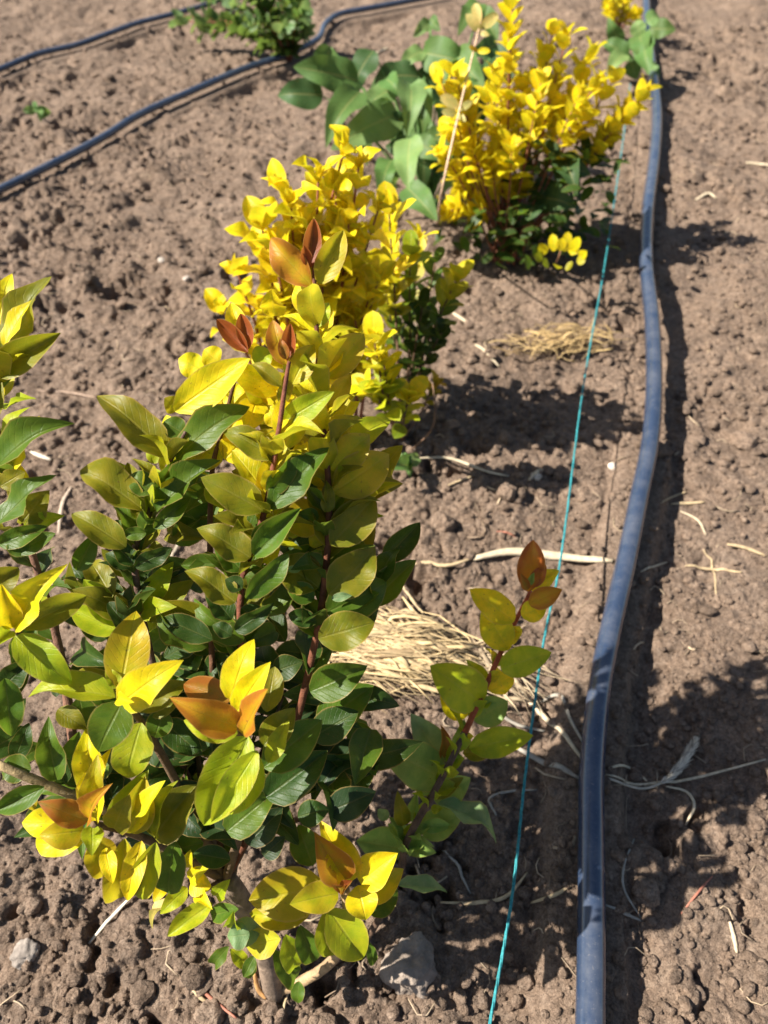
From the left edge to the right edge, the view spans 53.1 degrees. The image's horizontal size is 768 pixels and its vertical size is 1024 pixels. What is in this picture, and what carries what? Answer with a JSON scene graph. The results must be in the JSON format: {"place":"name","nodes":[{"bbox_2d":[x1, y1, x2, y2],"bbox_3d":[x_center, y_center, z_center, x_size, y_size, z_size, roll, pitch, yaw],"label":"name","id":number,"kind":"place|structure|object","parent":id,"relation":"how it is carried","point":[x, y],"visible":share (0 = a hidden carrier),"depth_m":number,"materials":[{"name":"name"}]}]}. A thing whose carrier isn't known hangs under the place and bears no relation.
{"place":"outdoors","nodes":[
{"label":"outdoors","id":0,"kind":"place"},
{"bbox_2d":[0,0,767,1023],"bbox_3d":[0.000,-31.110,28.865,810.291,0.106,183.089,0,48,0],"label":"ground","id":1,"kind":"structure","parent":0,"point":[38,22],"depth_m":0.91,"materials":[{"name":"soil"}]},
{"bbox_2d":[9,938,39,969],"bbox_3d":[-0.259,0.319,0.556,0.021,0.012,0.020,-19,51,-16],"label":"stone","id":2,"kind":"object","parent":1,"relation":"on","point":[25,949],"visible":1,"depth_m":0.55,"materials":[{"name":"grey stone"}]},
{"bbox_2d":[23,896,42,915],"bbox_3d":[-0.261,0.292,0.571,0.014,0.012,0.014,-33,56,-26],"label":"soil clod","id":3,"kind":"object","parent":1,"relation":"on","point":[32,905],"visible":1,"depth_m":0.57,"materials":[{"name":"beige soil"}]},
{"bbox_2d":[23,102,50,121],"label":"broadleaf weed","id":4,"kind":"object","parent":1,"relation":"on","point":[42,111],"visible":1,"depth_m":1.42,"materials":[{"name":"green plant"}]},
{"bbox_2d":[30,451,51,460],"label":"straw","id":5,"kind":"object","parent":1,"relation":"on","point":[40,455],"visible":1,"depth_m":0.90,"materials":[{"name":"white plant"}]},
{"bbox_2d":[57,486,71,533],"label":"straw","id":6,"kind":"object","parent":1,"relation":"on","point":[62,503],"visible":0.91,"depth_m":0.84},
{"bbox_2d":[39,390,95,397],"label":"straw","id":7,"kind":"object","parent":1,"relation":"on","point":[71,392],"visible":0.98,"depth_m":0.99,"materials":[{"name":"beige plant"}]},
{"bbox_2d":[95,953,117,976],"bbox_3d":[-0.196,0.320,0.543,0.017,0.014,0.016,30,54,24],"label":"soil clod","id":8,"kind":"object","parent":1,"relation":"on","point":[105,964],"visible":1,"depth_m":0.54,"materials":[{"name":"brown soil"}]},
{"bbox_2d":[88,900,128,943],"bbox_3d":[-0.203,0.301,0.568,0.003,0.004,0.040,31,55,25],"label":"straw","id":9,"kind":"object","parent":1,"relation":"on","point":[112,916],"visible":0.91,"depth_m":0.57,"materials":[{"name":"white plant"}]},
{"bbox_2d":[0,0,221,72],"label":"irrigation pipe","id":10,"kind":"object","parent":1,"relation":"on","point":[65,47],"visible":0.88,"depth_m":1.82,"materials":[{"name":"plastic"}]},
{"bbox_2d":[158,257,165,262],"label":"pebble","id":11,"kind":"object","parent":1,"relation":"on","point":[160,259],"visible":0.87,"depth_m":1.19,"materials":[{"name":"white stone"}]},
{"bbox_2d":[170,545,178,555],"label":"straw","id":12,"kind":"object","parent":1,"relation":"on","point":[175,550],"visible":0.35,"depth_m":0.80,"materials":[{"name":"beige plant"}]},
{"bbox_2d":[182,276,189,281],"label":"pebble","id":13,"kind":"object","parent":1,"relation":"on","point":[186,278],"visible":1,"depth_m":1.15,"materials":[{"name":"white stone"}]},
{"bbox_2d":[192,990,205,1001],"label":"straw","id":14,"kind":"object","parent":1,"relation":"on","point":[201,998],"visible":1,"depth_m":0.53,"materials":[{"name":"beige plant"}]},
{"bbox_2d":[193,998,225,1023],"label":"soil clod","id":15,"kind":"object","parent":1,"relation":"on","point":[209,1011],"visible":1,"depth_m":0.52,"materials":[{"name":"brown soil"}]},
{"bbox_2d":[199,0,222,7],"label":"green shrub","id":16,"kind":"object","parent":1,"relation":"on","point":[213,2],"visible":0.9,"depth_m":1.91,"materials":[{"name":"green plant"}]},
{"bbox_2d":[0,0,427,193],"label":"irrigation pipe","id":17,"kind":"object","parent":1,"relation":"on","point":[10,184],"visible":0.98,"depth_m":1.56,"materials":[{"name":"plastic"}]},
{"bbox_2d":[205,993,236,1018],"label":"straw","id":18,"kind":"object","parent":1,"relation":"on","point":[208,996],"visible":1,"depth_m":0.52,"materials":[{"name":"plant"}]},
{"bbox_2d":[168,0,314,61],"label":"green shrub","id":19,"kind":"object","parent":1,"relation":"on","point":[289,29],"visible":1,"depth_m":1.70,"materials":[{"name":"green plant"}]},
{"bbox_2d":[253,973,266,999],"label":"straw","id":20,"kind":"object","parent":1,"relation":"on","point":[259,991],"visible":0.96,"depth_m":0.53,"materials":[{"name":"orange plant"}]},
{"bbox_2d":[0,219,561,1002],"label":"privet shrub","id":21,"kind":"object","parent":1,"relation":"on","point":[168,687],"visible":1,"depth_m":0.39,"materials":[{"name":"green plant"}]},
{"bbox_2d":[281,994,288,1023],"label":"straw","id":22,"kind":"object","parent":1,"relation":"on","point":[285,1001],"visible":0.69,"depth_m":0.53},
{"bbox_2d":[204,124,396,416],"bbox_3d":[-0.083,-0.199,0.774,0.190,0.340,0.110,0,48,0],"label":"privet shrub","id":23,"kind":"object","parent":1,"relation":"on","point":[353,295],"visible":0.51,"depth_m":0.71,"materials":[{"name":"yellow plant"}]},
{"bbox_2d":[0,73,767,1015],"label":"plant litter","id":24,"kind":"object","parent":1,"relation":"on","point":[474,587],"visible":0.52,"depth_m":0.73,"materials":[{"name":"plant"}]},
{"bbox_2d":[290,596,500,713],"bbox_3d":[0.014,0.132,0.703,0.206,0.032,0.125,20,51,17],"label":"straw heap","id":25,"kind":"object","parent":1,"relation":"on","point":[404,651],"visible":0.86,"depth_m":0.70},
{"bbox_2d":[278,0,513,220],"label":"broadleaf weed","id":26,"kind":"object","parent":1,"relation":"on","point":[409,131],"visible":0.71,"depth_m":1.18,"materials":[{"name":"green plant"}]},
{"bbox_2d":[394,452,420,477],"bbox_3d":[0.023,-0.048,0.836,0.026,0.045,0.058,21,51,18],"label":"broadleaf weed","id":27,"kind":"object","parent":1,"relation":"on","point":[406,462],"visible":0.92,"depth_m":0.83,"materials":[{"name":"green plant"}]},
{"bbox_2d":[379,931,436,998],"bbox_3d":[0.017,0.322,0.545,0.041,0.031,0.041,0,48,0],"label":"rock","id":28,"kind":"object","parent":1,"relation":"on","point":[408,964],"visible":1,"depth_m":0.54,"materials":[{"name":"grey stone"}]},
{"bbox_2d":[350,181,473,440],"bbox_3d":[0.018,-0.185,0.805,0.112,0.269,0.227,17,50,15],"label":"privet shrub","id":29,"kind":"object","parent":1,"relation":"on","point":[384,388],"visible":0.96,"depth_m":0.81,"materials":[{"name":"yellow plant"}]},
{"bbox_2d":[403,586,423,614],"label":"straw","id":30,"kind":"object","parent":1,"relation":"on","point":[413,600],"visible":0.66,"depth_m":0.75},
{"bbox_2d":[411,384,435,449],"bbox_3d":[0.045,-0.091,0.826,0.015,0.109,0.050,-18,50,-15],"label":"bare twig","id":31,"kind":"object","parent":1,"relation":"on","point":[433,421],"visible":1,"depth_m":0.79,"materials":[{"name":"brown plant"}]},
{"bbox_2d":[415,559,468,566],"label":"straw","id":32,"kind":"object","parent":1,"relation":"on","point":[446,564],"visible":0.59,"depth_m":0.77,"materials":[{"name":"beige plant"}]},
{"bbox_2d":[430,511,455,531],"bbox_3d":[0.062,0.013,0.811,0.028,0.026,0.027,12,49,10],"label":"soil clod","id":33,"kind":"object","parent":1,"relation":"on","point":[440,521],"visible":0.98,"depth_m":0.80,"materials":[{"name":"brown soil"}]},
{"bbox_2d":[441,850,470,893],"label":"straw","id":34,"kind":"object","parent":1,"relation":"on","point":[459,869],"visible":1,"depth_m":0.59,"materials":[{"name":"beige plant"}]},
{"bbox_2d":[452,312,465,321],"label":"straw","id":35,"kind":"object","parent":1,"relation":"on","point":[459,317],"visible":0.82,"depth_m":1.06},
{"bbox_2d":[448,476,470,485],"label":"straw","id":36,"kind":"object","parent":1,"relation":"on","point":[459,480],"visible":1,"depth_m":0.85,"materials":[{"name":"beige plant"}]},
{"bbox_2d":[420,456,508,476],"bbox_3d":[0.089,-0.055,0.867,0.106,0.012,0.019,9,49,8],"label":"straw","id":37,"kind":"object","parent":1,"relation":"on","point":[465,463],"visible":1,"depth_m":0.87,"materials":[{"name":"beige plant"}]},
{"bbox_2d":[436,3,497,224],"bbox_3d":[0.106,-0.467,1.045,0.068,0.316,0.294,4,48,3],"label":"dry stem","id":38,"kind":"object","parent":1,"relation":"on","point":[477,25],"visible":0.99,"depth_m":1.00,"materials":[{"name":"beige plant"}]},
{"bbox_2d":[441,872,527,904],"bbox_3d":[0.079,0.291,0.583,0.072,0.004,0.013,-13,49,-12],"label":"straw","id":39,"kind":"object","parent":1,"relation":"on","point":[498,899],"visible":0.93,"depth_m":0.58,"materials":[{"name":"beige plant"}]},
{"bbox_2d":[475,344,499,366],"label":"straw","id":40,"kind":"object","parent":1,"relation":"on","point":[492,359],"visible":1,"depth_m":1.01,"materials":[{"name":"beige plant"}]},
{"bbox_2d":[496,482,516,501],"bbox_3d":[0.133,-0.022,0.834,0.023,0.020,0.023,24,52,20],"label":"soil clod","id":41,"kind":"object","parent":1,"relation":"on","point":[507,491],"visible":1,"depth_m":0.83,"materials":[{"name":"brown soil"}]},
{"bbox_2d":[487,789,536,814],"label":"straw","id":42,"kind":"object","parent":1,"relation":"on","point":[496,794],"visible":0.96,"depth_m":0.63,"materials":[{"name":"beige plant"}]},
{"bbox_2d":[456,635,579,727],"bbox_3d":[0.101,0.149,0.690,0.104,0.018,0.116,-34,56,-27],"label":"straw heap","id":43,"kind":"object","parent":1,"relation":"on","point":[485,655],"visible":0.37,"depth_m":0.69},
{"bbox_2d":[504,716,544,731],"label":"straw","id":44,"kind":"object","parent":1,"relation":"on","point":[506,718],"visible":0.56,"depth_m":0.68,"materials":[{"name":"beige plant"}]},
{"bbox_2d":[528,469,542,479],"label":"straw","id":45,"kind":"object","parent":1,"relation":"on","point":[534,474],"visible":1,"depth_m":0.86,"materials":[{"name":"beige plant"}]},
{"bbox_2d":[531,472,541,480],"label":"pebble","id":46,"kind":"object","parent":1,"relation":"on","point":[538,477],"visible":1,"depth_m":0.86,"materials":[{"name":"grey stone"}]},
{"bbox_2d":[424,0,661,269],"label":"privet shrub","id":47,"kind":"object","parent":1,"relation":"on","point":[499,159],"visible":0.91,"depth_m":1.05,"materials":[{"name":"yellow plant"}]},
{"bbox_2d":[473,548,612,562],"bbox_3d":[0.162,0.045,0.791,0.144,0.012,0.023,1,48,1],"label":"straw","id":48,"kind":"object","parent":1,"relation":"on","point":[552,555],"visible":0.88,"depth_m":0.79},
{"bbox_2d":[512,684,579,757],"bbox_3d":[0.138,0.176,0.680,0.012,0.022,0.110,-26,53,-22],"label":"straw","id":49,"kind":"object","parent":1,"relation":"on","point":[544,717],"visible":0.68,"depth_m":0.67,"materials":[{"name":"beige plant"}]},
{"bbox_2d":[518,748,578,779],"bbox_3d":[0.136,0.210,0.647,0.062,0.017,0.006,28,54,23],"label":"straw","id":50,"kind":"object","parent":1,"relation":"on","point":[539,760],"visible":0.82,"depth_m":0.64,"materials":[{"name":"beige plant"}]},
{"bbox_2d":[531,886,570,903],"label":"straw","id":51,"kind":"object","parent":1,"relation":"on","point":[555,894],"visible":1,"depth_m":0.57,"materials":[{"name":"beige plant"}]},
{"bbox_2d":[518,151,590,227],"bbox_3d":[0.257,-0.448,1.116,0.079,0.160,0.160,27,53,22],"label":"broadleaf weed","id":52,"kind":"object","parent":1,"relation":"on","point":[555,199],"visible":0.86,"depth_m":1.07,"materials":[{"name":"green plant"}]},
{"bbox_2d":[532,232,586,270],"bbox_3d":[0.258,-0.356,1.082,0.068,0.102,0.134,22,52,18],"label":"privet sprig","id":53,"kind":"object","parent":1,"relation":"on","point":[566,242],"visible":1,"depth_m":1.03,"materials":[{"name":"yellow plant"}]},
{"bbox_2d":[488,83,630,1023],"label":"guide twine","id":54,"kind":"object","parent":1,"relation":"on","point":[518,841],"visible":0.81,"depth_m":0.61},
{"bbox_2d":[488,318,633,364],"bbox_3d":[0.238,-0.234,1.031,0.197,0.020,0.088,-15,50,-13],"label":"straw heap","id":55,"kind":"object","parent":1,"relation":"on","point":[564,338],"visible":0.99,"depth_m":1.02,"materials":[{"name":"beige plant"}]},
{"bbox_2d":[541,692,581,740],"bbox_3d":[0.162,0.181,0.676,0.015,0.026,0.059,-20,51,-17],"label":"straw","id":56,"kind":"object","parent":1,"relation":"on","point":[567,713],"visible":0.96,"depth_m":0.67,"materials":[{"name":"beige plant"}]},
{"bbox_2d":[608,462,615,470],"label":"pebble","id":57,"kind":"object","parent":1,"relation":"on","point":[611,466],"visible":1,"depth_m":0.89,"materials":[{"name":"white stone"}]},
{"bbox_2d":[575,0,662,1023],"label":"irrigation pipe","id":58,"kind":"object","parent":1,"relation":"on","point":[590,1006],"visible":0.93,"depth_m":0.68,"materials":[{"name":"plastic"}]},
{"bbox_2d":[601,0,643,28],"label":"privet shrub","id":59,"kind":"object","parent":1,"relation":"on","point":[612,9],"visible":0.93,"depth_m":1.75,"materials":[{"name":"yellow plant"}]},
{"bbox_2d":[606,904,640,921],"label":"straw","id":60,"kind":"object","parent":1,"relation":"on","point":[625,913],"visible":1,"depth_m":0.56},
{"bbox_2d":[608,764,646,780],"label":"straw","id":61,"kind":"object","parent":1,"relation":"on","point":[620,765],"visible":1,"depth_m":0.64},
{"bbox_2d":[621,839,640,917],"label":"straw","id":62,"kind":"object","parent":1,"relation":"on","point":[622,881],"visible":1,"depth_m":0.58,"materials":[{"name":"beige plant"}]},
{"bbox_2d":[602,10,675,79],"bbox_3d":[0.520,-0.968,1.615,0.131,0.139,0.174,22,52,18],"label":"broadleaf weed","id":63,"kind":"object","parent":1,"relation":"on","point":[640,43],"visible":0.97,"depth_m":1.59,"materials":[{"name":"green plant"}]},
{"bbox_2d":[631,876,659,908],"bbox_3d":[0.197,0.285,0.577,0.022,0.014,0.023,14,50,12],"label":"soil clod","id":64,"kind":"object","parent":1,"relation":"on","point":[645,890],"visible":1,"depth_m":0.57,"materials":[{"name":"brown soil"}]},
{"bbox_2d":[640,562,666,571],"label":"straw","id":65,"kind":"object","parent":1,"relation":"on","point":[653,566],"visible":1,"depth_m":0.78,"materials":[{"name":"beige plant"}]},
{"bbox_2d":[608,736,699,789],"bbox_3d":[0.230,0.216,0.642,0.097,0.022,0.022,-20,51,-17],"label":"grass seed head","id":66,"kind":"object","parent":1,"relation":"on","point":[691,747],"depth_m":0.65,"materials":[{"name":"plant"}]},
{"bbox_2d":[663,857,677,876],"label":"soil clod","id":67,"kind":"object","parent":1,"relation":"on","point":[670,867],"visible":1,"depth_m":0.59,"materials":[{"name":"brown soil"}]},
{"bbox_2d":[661,491,686,502],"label":"straw","id":68,"kind":"object","parent":1,"relation":"on","point":[673,496],"visible":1,"depth_m":0.87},
{"bbox_2d":[666,785,695,824],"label":"straw","id":69,"kind":"object","parent":1,"relation":"on","point":[693,802],"visible":1,"depth_m":0.63,"materials":[{"name":"beige plant"}]},
{"bbox_2d":[605,759,765,785],"bbox_3d":[0.255,0.218,0.643,0.146,0.022,0.009,-6,48,-5],"label":"straw","id":70,"kind":"object","parent":1,"relation":"on","point":[684,779],"visible":1,"depth_m":0.65,"materials":[{"name":"beige plant"}]},
{"bbox_2d":[670,501,704,504],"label":"straw","id":71,"kind":"object","parent":1,"relation":"on","point":[686,503],"visible":1,"depth_m":0.86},
{"bbox_2d":[680,510,706,534],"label":"straw","id":72,"kind":"object","parent":1,"relation":"on","point":[698,520],"visible":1,"depth_m":0.84,"materials":[{"name":"beige plant"}]},
{"bbox_2d":[688,435,705,445],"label":"soil clod","id":73,"kind":"object","parent":1,"relation":"on","point":[700,438],"visible":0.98,"depth_m":0.92,"materials":[{"name":"brown soil"}]},
{"bbox_2d":[681,876,712,913],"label":"straw","id":74,"kind":"object","parent":1,"relation":"on","point":[699,891],"visible":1,"depth_m":0.57,"materials":[{"name":"pink plant"}]},
{"bbox_2d":[695,192,715,199],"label":"straw","id":75,"kind":"object","parent":1,"relation":"on","point":[707,193],"visible":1,"depth_m":1.31,"materials":[{"name":"beige plant"}]},
{"bbox_2d":[703,549,716,593],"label":"straw","id":76,"kind":"object","parent":1,"relation":"on","point":[715,580],"visible":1,"depth_m":0.80,"materials":[{"name":"beige plant"}]},
{"bbox_2d":[685,565,741,572],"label":"straw","id":77,"kind":"object","parent":1,"relation":"on","point":[715,569],"visible":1,"depth_m":0.81,"materials":[{"name":"beige plant"}]},
{"bbox_2d":[729,920,737,952],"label":"straw","id":78,"kind":"object","parent":1,"relation":"on","point":[734,939],"visible":1,"depth_m":0.56,"materials":[{"name":"white plant"}]},
{"bbox_2d":[729,431,757,450],"bbox_3d":[0.432,-0.086,0.923,0.029,0.015,0.033,-9,49,-8],"label":"soil clod","id":79,"kind":"object","parent":1,"relation":"on","point":[743,440],"visible":1,"depth_m":0.92,"materials":[{"name":"brown soil"}]},
{"bbox_2d":[727,543,764,555],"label":"straw","id":80,"kind":"object","parent":1,"relation":"on","point":[746,548],"visible":1,"depth_m":0.82,"materials":[{"name":"beige plant"}]},
{"bbox_2d":[746,162,767,165],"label":"straw","id":81,"kind":"object","parent":1,"relation":"on","point":[756,163],"visible":1,"depth_m":1.44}
]}

